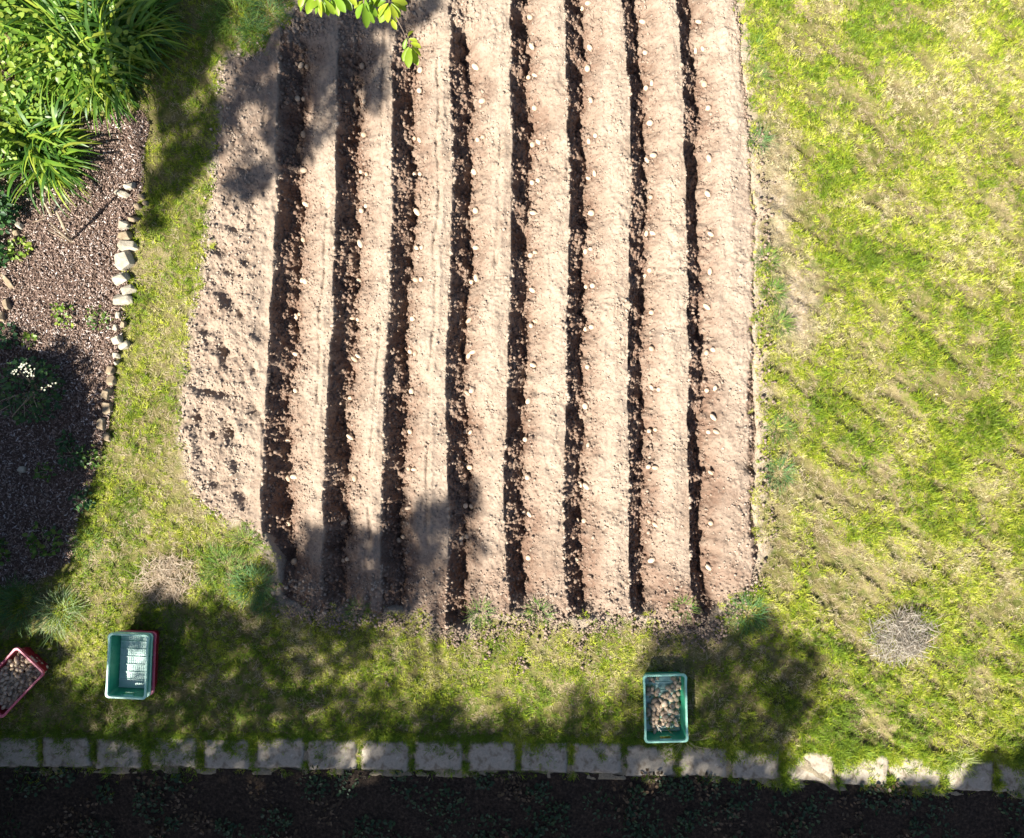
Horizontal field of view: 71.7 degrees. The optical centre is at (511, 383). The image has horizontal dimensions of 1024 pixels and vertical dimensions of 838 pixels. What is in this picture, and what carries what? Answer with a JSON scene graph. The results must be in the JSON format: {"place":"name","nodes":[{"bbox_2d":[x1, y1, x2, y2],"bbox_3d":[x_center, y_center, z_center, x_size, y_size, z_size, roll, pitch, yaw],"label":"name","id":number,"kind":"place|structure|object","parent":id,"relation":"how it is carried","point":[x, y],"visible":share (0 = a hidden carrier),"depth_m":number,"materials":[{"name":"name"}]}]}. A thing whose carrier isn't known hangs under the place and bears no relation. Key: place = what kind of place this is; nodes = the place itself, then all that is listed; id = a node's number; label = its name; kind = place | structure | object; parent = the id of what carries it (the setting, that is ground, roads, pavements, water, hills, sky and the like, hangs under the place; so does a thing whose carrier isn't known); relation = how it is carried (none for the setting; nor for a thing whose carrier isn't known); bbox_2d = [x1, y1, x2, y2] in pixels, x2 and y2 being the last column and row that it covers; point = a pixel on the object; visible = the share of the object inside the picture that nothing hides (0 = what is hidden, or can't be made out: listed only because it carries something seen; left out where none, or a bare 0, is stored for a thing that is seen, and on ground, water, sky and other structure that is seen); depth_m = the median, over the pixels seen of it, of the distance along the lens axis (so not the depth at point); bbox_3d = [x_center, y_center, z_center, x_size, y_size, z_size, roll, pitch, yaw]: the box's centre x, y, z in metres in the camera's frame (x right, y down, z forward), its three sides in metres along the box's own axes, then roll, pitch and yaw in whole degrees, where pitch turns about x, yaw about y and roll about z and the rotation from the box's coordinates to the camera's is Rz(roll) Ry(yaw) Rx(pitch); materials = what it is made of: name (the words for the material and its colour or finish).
{"place":"outdoors","nodes":[
{"label":"outdoors","id":0,"kind":"place"},
{"bbox_2d":[174,0,759,640],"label":"ploughed soil","id":1,"kind":"structure","parent":0,"point":[494,382],"depth_m":6.44,"materials":[{"name":"soil"}]},
{"bbox_2d":[201,0,265,39],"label":"grass tuft","id":2,"kind":"object","parent":1,"relation":"on","point":[221,9],"visible":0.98,"depth_m":6.39,"materials":[{"name":"plant"}]},
{"bbox_2d":[245,0,296,30],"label":"grass tuft","id":3,"kind":"object","parent":1,"relation":"on","point":[262,5],"visible":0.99,"depth_m":6.39,"materials":[{"name":"plant"}]},
{"bbox_2d":[342,597,371,626],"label":"grass tuft","id":4,"kind":"object","parent":1,"relation":"on","point":[355,611],"visible":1,"depth_m":6.41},
{"bbox_2d":[462,595,498,628],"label":"grass tuft","id":5,"kind":"object","parent":1,"relation":"on","point":[477,606],"visible":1,"depth_m":6.40,"materials":[{"name":"plant"}]},
{"bbox_2d":[522,596,557,626],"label":"grass tuft","id":6,"kind":"object","parent":1,"relation":"on","point":[539,605],"visible":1,"depth_m":6.40,"materials":[{"name":"plant"}]},
{"bbox_2d":[665,595,703,626],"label":"grass tuft","id":7,"kind":"object","parent":1,"relation":"on","point":[684,599],"visible":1,"depth_m":6.39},
{"bbox_2d":[740,31,769,61],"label":"grass tuft","id":8,"kind":"object","parent":1,"relation":"on","point":[751,42],"visible":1,"depth_m":6.39,"materials":[{"name":"plant"}]},
{"bbox_2d":[0,0,1023,799],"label":"lawn","id":9,"kind":"structure","parent":0,"point":[826,560],"depth_m":6.43,"materials":[{"name":"plant"}]},
{"bbox_2d":[0,737,40,766],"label":"paving slab","id":10,"kind":"structure","parent":9,"relation":"on","point":[16,758],"depth_m":6.43,"materials":[{"name":"concrete"}]},
{"bbox_2d":[0,567,45,640],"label":"grass tuft","id":11,"kind":"object","parent":9,"relation":"on","point":[4,598],"visible":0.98,"depth_m":6.38,"materials":[{"name":"plant"}]},
{"bbox_2d":[0,646,49,717],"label":"plastic crate","id":12,"kind":"object","parent":9,"relation":"on","point":[27,652],"visible":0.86,"depth_m":6.29,"materials":[{"name":"plastic"}]},
{"bbox_2d":[0,651,48,708],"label":"potatoes","id":13,"kind":"object","parent":12,"relation":"in","point":[11,682],"visible":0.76,"depth_m":6.35,"materials":[{"name":"food"}]},
{"bbox_2d":[26,581,87,646],"bbox_3d":[-4.062,2.055,6.357,0.622,0.211,0.641,0,90,0],"label":"grass tuft","id":14,"kind":"object","parent":9,"relation":"on","point":[43,615],"visible":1,"depth_m":6.38,"materials":[{"name":"plant"}]},
{"bbox_2d":[42,736,91,767],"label":"paving slab","id":15,"kind":"structure","parent":9,"relation":"on","point":[58,760],"depth_m":6.43,"materials":[{"name":"concrete"}]},
{"bbox_2d":[0,62,149,589],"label":"bark mulch","id":16,"kind":"object","parent":9,"relation":"on","point":[70,341],"visible":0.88,"depth_m":6.40,"materials":[{"name":"wood"}]},
{"bbox_2d":[0,243,8,269],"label":"shrub","id":17,"kind":"object","parent":16,"relation":"on","point":[5,260],"visible":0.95,"depth_m":6.36,"materials":[{"name":"green plant"}]},
{"bbox_2d":[0,538,10,565],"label":"weed","id":18,"kind":"object","parent":16,"relation":"on","point":[5,552],"visible":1,"depth_m":6.38,"materials":[{"name":"green plant"}]},
{"bbox_2d":[2,298,11,309],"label":"edging stone","id":19,"kind":"object","parent":16,"relation":"on","point":[6,303],"visible":1,"depth_m":6.38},
{"bbox_2d":[1,273,14,288],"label":"edging stone","id":20,"kind":"object","parent":16,"relation":"on","point":[8,283],"visible":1,"depth_m":6.38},
{"bbox_2d":[0,322,18,349],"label":"weed","id":21,"kind":"object","parent":16,"relation":"on","point":[3,338],"visible":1,"depth_m":6.38,"materials":[{"name":"green plant"}]},
{"bbox_2d":[0,184,22,234],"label":"shrub","id":22,"kind":"object","parent":16,"relation":"on","point":[3,213],"visible":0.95,"depth_m":6.30,"materials":[{"name":"green plant"}]},
{"bbox_2d":[6,236,32,260],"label":"weed","id":23,"kind":"object","parent":16,"relation":"on","point":[20,253],"visible":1,"depth_m":6.38,"materials":[{"name":"green plant"}]},
{"bbox_2d":[21,331,36,349],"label":"weed","id":24,"kind":"object","parent":16,"relation":"on","point":[27,335],"visible":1,"depth_m":6.37,"materials":[{"name":"green plant"}]},
{"bbox_2d":[0,356,65,424],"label":"flowering plant","id":25,"kind":"object","parent":16,"relation":"on","point":[32,382],"visible":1,"depth_m":6.27,"materials":[{"name":"green plant"}]},
{"bbox_2d":[0,67,80,187],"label":"daylily clump","id":26,"kind":"object","parent":16,"relation":"on","point":[36,122],"visible":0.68,"depth_m":6.28,"materials":[{"name":"green plant"}]},
{"bbox_2d":[22,521,63,558],"bbox_3d":[-4.218,1.404,6.371,0.355,0.115,0.344,0,90,0],"label":"weed","id":27,"kind":"object","parent":16,"relation":"on","point":[42,546],"visible":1,"depth_m":6.37,"materials":[{"name":"green plant"}]},
{"bbox_2d":[33,462,56,482],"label":"weed","id":28,"kind":"object","parent":16,"relation":"on","point":[37,474],"visible":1,"depth_m":6.37,"materials":[{"name":"green plant"}]},
{"bbox_2d":[0,0,102,68],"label":"daylily clump","id":29,"kind":"object","parent":16,"relation":"on","point":[30,18],"visible":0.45,"depth_m":6.23,"materials":[{"name":"green plant"}]},
{"bbox_2d":[0,76,104,213],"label":"daylily clump","id":30,"kind":"object","parent":16,"relation":"on","point":[59,170],"visible":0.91,"depth_m":6.26,"materials":[{"name":"green plant"}]},
{"bbox_2d":[49,303,62,318],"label":"weed","id":31,"kind":"object","parent":16,"relation":"on","point":[57,306],"visible":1,"depth_m":6.39,"materials":[{"name":"green plant"}]},
{"bbox_2d":[48,210,72,242],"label":"dried stalks","id":32,"kind":"object","parent":16,"relation":"on","point":[69,239],"visible":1,"depth_m":6.21,"materials":[{"name":"plant"}]},
{"bbox_2d":[53,303,73,328],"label":"weed","id":33,"kind":"object","parent":16,"relation":"on","point":[59,319],"visible":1,"depth_m":6.39,"materials":[{"name":"green plant"}]},
{"bbox_2d":[55,429,76,448],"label":"weed","id":34,"kind":"object","parent":16,"relation":"on","point":[61,439],"visible":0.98,"depth_m":6.37,"materials":[{"name":"green plant"}]},
{"bbox_2d":[56,441,88,470],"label":"weed","id":35,"kind":"object","parent":16,"relation":"on","point":[68,449],"visible":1,"depth_m":6.35,"materials":[{"name":"green plant"}]},
{"bbox_2d":[0,0,154,179],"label":"leafy ground cover","id":36,"kind":"object","parent":16,"relation":"on","point":[11,60],"visible":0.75,"depth_m":6.21,"materials":[{"name":"green plant"}]},
{"bbox_2d":[0,0,154,119],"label":"daylily clump","id":37,"kind":"object","parent":16,"relation":"on","point":[47,6],"visible":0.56,"depth_m":6.23,"materials":[{"name":"green plant"}]},
{"bbox_2d":[68,487,96,513],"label":"weed","id":38,"kind":"object","parent":16,"relation":"on","point":[87,504],"visible":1,"depth_m":6.37,"materials":[{"name":"green plant"}]},
{"bbox_2d":[77,444,103,468],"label":"weed","id":39,"kind":"object","parent":16,"relation":"on","point":[95,451],"visible":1,"depth_m":6.38,"materials":[{"name":"green plant"}]},
{"bbox_2d":[85,305,112,330],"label":"weed","id":40,"kind":"object","parent":16,"relation":"on","point":[103,315],"visible":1,"depth_m":6.39,"materials":[{"name":"green plant"}]},
{"bbox_2d":[96,418,106,429],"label":"edging stone","id":41,"kind":"object","parent":16,"relation":"on","point":[101,423],"visible":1,"depth_m":6.37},
{"bbox_2d":[100,388,114,399],"bbox_3d":[-3.655,0.097,6.409,0.088,0.108,0.116,21,100,5],"label":"edging stone","id":42,"kind":"object","parent":16,"relation":"on","point":[106,393],"visible":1,"depth_m":6.38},
{"bbox_2d":[105,366,116,374],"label":"edging stone","id":43,"kind":"object","parent":16,"relation":"on","point":[110,370],"visible":1,"depth_m":6.39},
{"bbox_2d":[106,376,116,385],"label":"edging stone","id":44,"kind":"object","parent":16,"relation":"on","point":[111,380],"visible":1,"depth_m":6.39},
{"bbox_2d":[114,189,130,197],"bbox_3d":[-3.519,-1.710,6.415,0.145,0.104,0.059,17,77,-3],"label":"edging stone","id":45,"kind":"object","parent":16,"relation":"on","point":[121,193],"visible":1,"depth_m":6.37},
{"bbox_2d":[113,294,132,304],"bbox_3d":[-3.511,-0.762,6.410,0.171,0.104,0.102,-8,79,-8],"label":"edging stone","id":46,"kind":"object","parent":16,"relation":"on","point":[119,299],"visible":1,"depth_m":6.37,"materials":[{"name":"stone"}]},
{"bbox_2d":[118,220,130,229],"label":"edging stone","id":47,"kind":"object","parent":16,"relation":"on","point":[122,224],"visible":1,"depth_m":6.37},
{"bbox_2d":[117,231,132,240],"bbox_3d":[-3.494,-1.332,6.409,0.112,0.116,0.091,-11,85,6],"label":"edging stone","id":48,"kind":"object","parent":16,"relation":"on","point":[126,235],"visible":0.95,"depth_m":6.37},
{"bbox_2d":[120,284,137,294],"bbox_3d":[-3.459,-0.842,6.418,0.135,0.111,0.080,-24,68,-10],"label":"edging stone","id":49,"kind":"object","parent":16,"relation":"on","point":[129,289],"visible":0.92,"depth_m":6.38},
{"bbox_2d":[127,216,140,221],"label":"edging stone","id":50,"kind":"object","parent":16,"relation":"on","point":[134,219],"visible":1,"depth_m":6.38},
{"bbox_2d":[66,529,102,560],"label":"grass tuft","id":51,"kind":"object","parent":9,"relation":"on","point":[79,542],"visible":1,"depth_m":6.40,"materials":[{"name":"plant"}]},
{"bbox_2d":[30,0,171,136],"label":"daylily clump","id":52,"kind":"object","parent":9,"relation":"on","point":[116,99],"visible":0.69,"depth_m":6.23,"materials":[{"name":"green plant"}]},
{"bbox_2d":[102,432,111,441],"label":"edging stone","id":53,"kind":"object","parent":9,"relation":"on","point":[106,436],"visible":1,"depth_m":6.39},
{"bbox_2d":[102,402,112,414],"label":"edging stone","id":54,"kind":"object","parent":9,"relation":"on","point":[107,408],"visible":1,"depth_m":6.39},
{"bbox_2d":[111,335,122,344],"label":"edging stone","id":55,"kind":"object","parent":9,"relation":"on","point":[117,340],"visible":1,"depth_m":6.38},
{"bbox_2d":[95,738,142,768],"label":"paving slab","id":56,"kind":"structure","parent":9,"relation":"on","point":[133,753],"depth_m":6.43,"materials":[{"name":"concrete"}]},
{"bbox_2d":[112,271,130,285],"bbox_3d":[-3.545,-0.956,6.415,0.184,0.121,0.118,-19,107,16],"label":"edging stone","id":57,"kind":"object","parent":9,"relation":"on","point":[118,279],"visible":1,"depth_m":6.37,"materials":[{"name":"stone"}]},
{"bbox_2d":[45,0,202,105],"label":"daylily clump","id":58,"kind":"object","parent":9,"relation":"on","point":[150,16],"visible":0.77,"depth_m":6.24,"materials":[{"name":"green plant"}]},
{"bbox_2d":[114,250,134,270],"bbox_3d":[-3.509,-1.104,6.410,0.169,0.097,0.164,-26,96,2],"label":"edging stone","id":59,"kind":"object","parent":9,"relation":"on","point":[124,260],"visible":0.98,"depth_m":6.37,"materials":[{"name":"stone"}]},
{"bbox_2d":[118,340,130,349],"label":"edging stone","id":60,"kind":"object","parent":9,"relation":"on","point":[126,344],"visible":1,"depth_m":6.38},
{"bbox_2d":[117,240,137,250],"bbox_3d":[-3.471,-1.244,6.416,0.171,0.100,0.091,5,79,-15],"label":"edging stone","id":61,"kind":"object","parent":9,"relation":"on","point":[123,245],"visible":1,"depth_m":6.38,"materials":[{"name":"stone"}]},
{"bbox_2d":[123,182,136,189],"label":"edging stone","id":62,"kind":"object","parent":9,"relation":"on","point":[129,186],"visible":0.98,"depth_m":6.37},
{"bbox_2d":[120,629,159,694],"bbox_3d":[-3.342,2.477,6.353,0.353,0.146,0.560,2,90,0],"label":"plastic crate","id":63,"kind":"object","parent":9,"relation":"on","point":[155,633],"visible":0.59,"depth_m":6.30,"materials":[{"name":"plastic"}]},
{"bbox_2d":[116,631,153,696],"bbox_3d":[-3.342,2.466,6.288,0.353,0.146,0.560,2,90,0],"label":"plastic crate","id":64,"kind":"object","parent":63,"relation":"on","point":[150,665],"visible":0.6,"depth_m":6.22,"materials":[{"name":"plastic"}]},
{"bbox_2d":[105,632,150,699],"bbox_3d":[-3.339,2.453,6.218,0.358,0.146,0.565,3,90,0],"label":"plastic crate","id":65,"kind":"object","parent":64,"relation":"on","point":[128,656],"visible":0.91,"depth_m":6.28,"materials":[{"name":"plastic"}]},
{"bbox_2d":[124,551,202,609],"bbox_3d":[-3.102,1.754,6.401,0.737,0.171,0.525,-20,90,0],"label":"dry thatch","id":66,"kind":"object","parent":9,"relation":"on","point":[173,571],"visible":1,"depth_m":6.40,"materials":[{"name":"beige plant"}]},
{"bbox_2d":[149,737,197,766],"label":"paving slab","id":67,"kind":"structure","parent":9,"relation":"on","point":[180,756],"depth_m":6.43,"materials":[{"name":"concrete"}]},
{"bbox_2d":[192,1,229,42],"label":"grass tuft","id":68,"kind":"object","parent":9,"relation":"on","point":[203,16],"visible":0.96,"depth_m":6.40,"materials":[{"name":"plant"}]},
{"bbox_2d":[193,540,250,598],"bbox_3d":[-2.615,1.674,6.375,0.563,0.162,0.555,36,90,0],"label":"grass tuft","id":69,"kind":"object","parent":9,"relation":"on","point":[215,565],"visible":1,"depth_m":6.39,"materials":[{"name":"plant"}]},
{"bbox_2d":[203,739,250,768],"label":"paving slab","id":70,"kind":"structure","parent":9,"relation":"on","point":[220,761],"depth_m":6.43,"materials":[{"name":"concrete"}]},
{"bbox_2d":[224,521,262,562],"bbox_3d":[-2.412,1.414,6.380,0.410,0.144,0.415,0,90,0],"label":"grass tuft","id":71,"kind":"object","parent":9,"relation":"on","point":[238,543],"visible":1,"depth_m":6.40,"materials":[{"name":"plant"}]},
{"bbox_2d":[224,558,280,611],"bbox_3d":[-2.347,1.810,6.373,0.546,0.187,0.546,43,90,0],"label":"grass tuft","id":72,"kind":"object","parent":9,"relation":"on","point":[251,571],"visible":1,"depth_m":6.39,"materials":[{"name":"plant"}]},
{"bbox_2d":[234,8,272,50],"bbox_3d":[-2.342,-3.187,6.379,0.442,0.145,0.440,0,90,0],"label":"grass tuft","id":73,"kind":"object","parent":9,"relation":"on","point":[256,28],"visible":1,"depth_m":6.40,"materials":[{"name":"plant"}]},
{"bbox_2d":[246,589,283,621],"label":"grass tuft","id":74,"kind":"object","parent":9,"relation":"on","point":[269,605],"visible":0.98,"depth_m":6.40,"materials":[{"name":"plant"}]},
{"bbox_2d":[256,737,304,767],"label":"paving slab","id":75,"kind":"structure","parent":9,"relation":"on","point":[290,758],"depth_m":6.43,"materials":[{"name":"concrete"}]},
{"bbox_2d":[307,739,357,769],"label":"paving slab","id":76,"kind":"structure","parent":9,"relation":"on","point":[349,759],"depth_m":6.43,"materials":[{"name":"concrete"}]},
{"bbox_2d":[298,0,420,67],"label":"chestnut tree","id":77,"kind":"object","parent":9,"relation":"on","point":[383,13],"visible":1,"depth_m":3.94,"materials":[{"name":"green plant"}]},
{"bbox_2d":[360,740,409,771],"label":"paving slab","id":78,"kind":"structure","parent":9,"relation":"on","point":[374,755],"depth_m":6.43,"materials":[{"name":"concrete"}]},
{"bbox_2d":[414,740,462,769],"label":"paving slab","id":79,"kind":"structure","parent":9,"relation":"on","point":[426,761],"depth_m":6.43,"materials":[{"name":"concrete"}]},
{"bbox_2d":[468,741,516,770],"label":"paving slab","id":80,"kind":"structure","parent":9,"relation":"on","point":[490,756],"depth_m":6.43,"materials":[{"name":"concrete"}]},
{"bbox_2d":[272,110,780,686],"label":"scattered earth","id":81,"kind":"structure","parent":9,"relation":"on","point":[530,622],"depth_m":6.40,"materials":[{"name":"soil"}]},
{"bbox_2d":[520,742,568,772],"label":"paving slab","id":82,"kind":"structure","parent":9,"relation":"on","point":[561,759],"depth_m":6.43,"materials":[{"name":"concrete"}]},
{"bbox_2d":[572,741,622,773],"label":"paving slab","id":83,"kind":"structure","parent":9,"relation":"on","point":[586,759],"depth_m":6.43,"materials":[{"name":"concrete"}]},
{"bbox_2d":[625,745,673,776],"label":"paving slab","id":84,"kind":"structure","parent":9,"relation":"on","point":[638,758],"depth_m":6.43,"materials":[{"name":"concrete"}]},
{"bbox_2d":[643,672,688,742],"bbox_3d":[1.363,2.881,6.353,0.393,0.146,0.605,-1,90,0],"label":"plastic crate","id":85,"kind":"object","parent":9,"relation":"on","point":[662,682],"visible":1,"depth_m":6.37,"materials":[{"name":"plastic"}]},
{"bbox_2d":[661,727,711,759],"bbox_3d":[1.567,3.250,6.359,0.434,0.194,0.348,17,90,0],"label":"grass tuft","id":86,"kind":"object","parent":9,"relation":"on","point":[687,745],"visible":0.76,"depth_m":6.39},
{"bbox_2d":[679,746,726,776],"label":"paving slab","id":87,"kind":"structure","parent":9,"relation":"on","point":[712,765],"depth_m":6.43,"materials":[{"name":"concrete"}]},
{"bbox_2d":[723,588,771,640],"bbox_3d":[2.131,2.078,6.368,0.494,0.158,0.518,0,90,0],"label":"grass tuft","id":88,"kind":"object","parent":9,"relation":"on","point":[757,617],"visible":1,"depth_m":6.39,"materials":[{"name":"plant"}]},
{"bbox_2d":[732,748,778,778],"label":"paving slab","id":89,"kind":"structure","parent":9,"relation":"on","point":[749,770],"depth_m":6.43,"materials":[{"name":"concrete"}]},
{"bbox_2d":[742,121,776,156],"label":"grass tuft","id":90,"kind":"object","parent":9,"relation":"on","point":[762,144],"visible":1,"depth_m":6.40,"materials":[{"name":"plant"}]},
{"bbox_2d":[744,59,778,91],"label":"grass tuft","id":91,"kind":"object","parent":9,"relation":"on","point":[766,73],"visible":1,"depth_m":6.40,"materials":[{"name":"plant"}]},
{"bbox_2d":[751,242,784,276],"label":"grass tuft","id":92,"kind":"object","parent":9,"relation":"on","point":[773,252],"visible":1,"depth_m":6.39,"materials":[{"name":"plant"}]},
{"bbox_2d":[758,274,791,309],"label":"grass tuft","id":93,"kind":"object","parent":9,"relation":"on","point":[776,294],"visible":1,"depth_m":6.39,"materials":[{"name":"plant"}]},
{"bbox_2d":[763,451,799,493],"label":"grass tuft","id":94,"kind":"object","parent":9,"relation":"on","point":[788,468],"visible":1,"depth_m":6.41,"materials":[{"name":"plant"}]},
{"bbox_2d":[763,305,799,340],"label":"grass tuft","id":95,"kind":"object","parent":9,"relation":"on","point":[776,331],"visible":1,"depth_m":6.38,"materials":[{"name":"plant"}]},
{"bbox_2d":[762,411,800,446],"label":"grass tuft","id":96,"kind":"object","parent":9,"relation":"on","point":[777,440],"visible":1,"depth_m":6.40,"materials":[{"name":"plant"}]},
{"bbox_2d":[786,749,833,780],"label":"paving slab","id":97,"kind":"structure","parent":9,"relation":"on","point":[819,764],"depth_m":6.43,"materials":[{"name":"concrete"}]},
{"bbox_2d":[837,755,888,784],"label":"paving slab","id":98,"kind":"structure","parent":9,"relation":"on","point":[878,771],"depth_m":6.43,"materials":[{"name":"concrete"}]},
{"bbox_2d":[859,602,943,669],"bbox_3d":[3.522,2.274,6.386,0.789,0.206,0.660,0,90,0],"label":"dry thatch","id":99,"kind":"object","parent":9,"relation":"on","point":[907,642],"visible":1,"depth_m":6.38,"materials":[{"name":"beige plant"}]},
{"bbox_2d":[890,755,940,786],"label":"paving slab","id":100,"kind":"structure","parent":9,"relation":"on","point":[912,779],"depth_m":6.43,"materials":[{"name":"concrete"}]},
{"bbox_2d":[944,743,982,780],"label":"grass tuft","id":101,"kind":"object","parent":9,"relation":"on","point":[964,759],"visible":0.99,"depth_m":6.40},
{"bbox_2d":[944,758,993,790],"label":"paving slab","id":102,"kind":"structure","parent":9,"relation":"on","point":[983,781],"depth_m":6.43,"materials":[{"name":"concrete"}]},
{"bbox_2d":[994,763,1023,791],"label":"paving slab","id":103,"kind":"structure","parent":9,"relation":"on","point":[1009,779],"depth_m":6.43,"materials":[{"name":"concrete"}]},
{"bbox_2d":[0,767,1023,837],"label":"shaded earth","id":104,"kind":"structure","parent":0,"point":[223,794],"depth_m":6.44,"materials":[{"name":"black soil"}]},
{"bbox_2d":[0,765,1023,837],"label":"ivy","id":105,"kind":"object","parent":104,"relation":"on","point":[83,831],"visible":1,"depth_m":6.41,"materials":[{"name":"green plant"}]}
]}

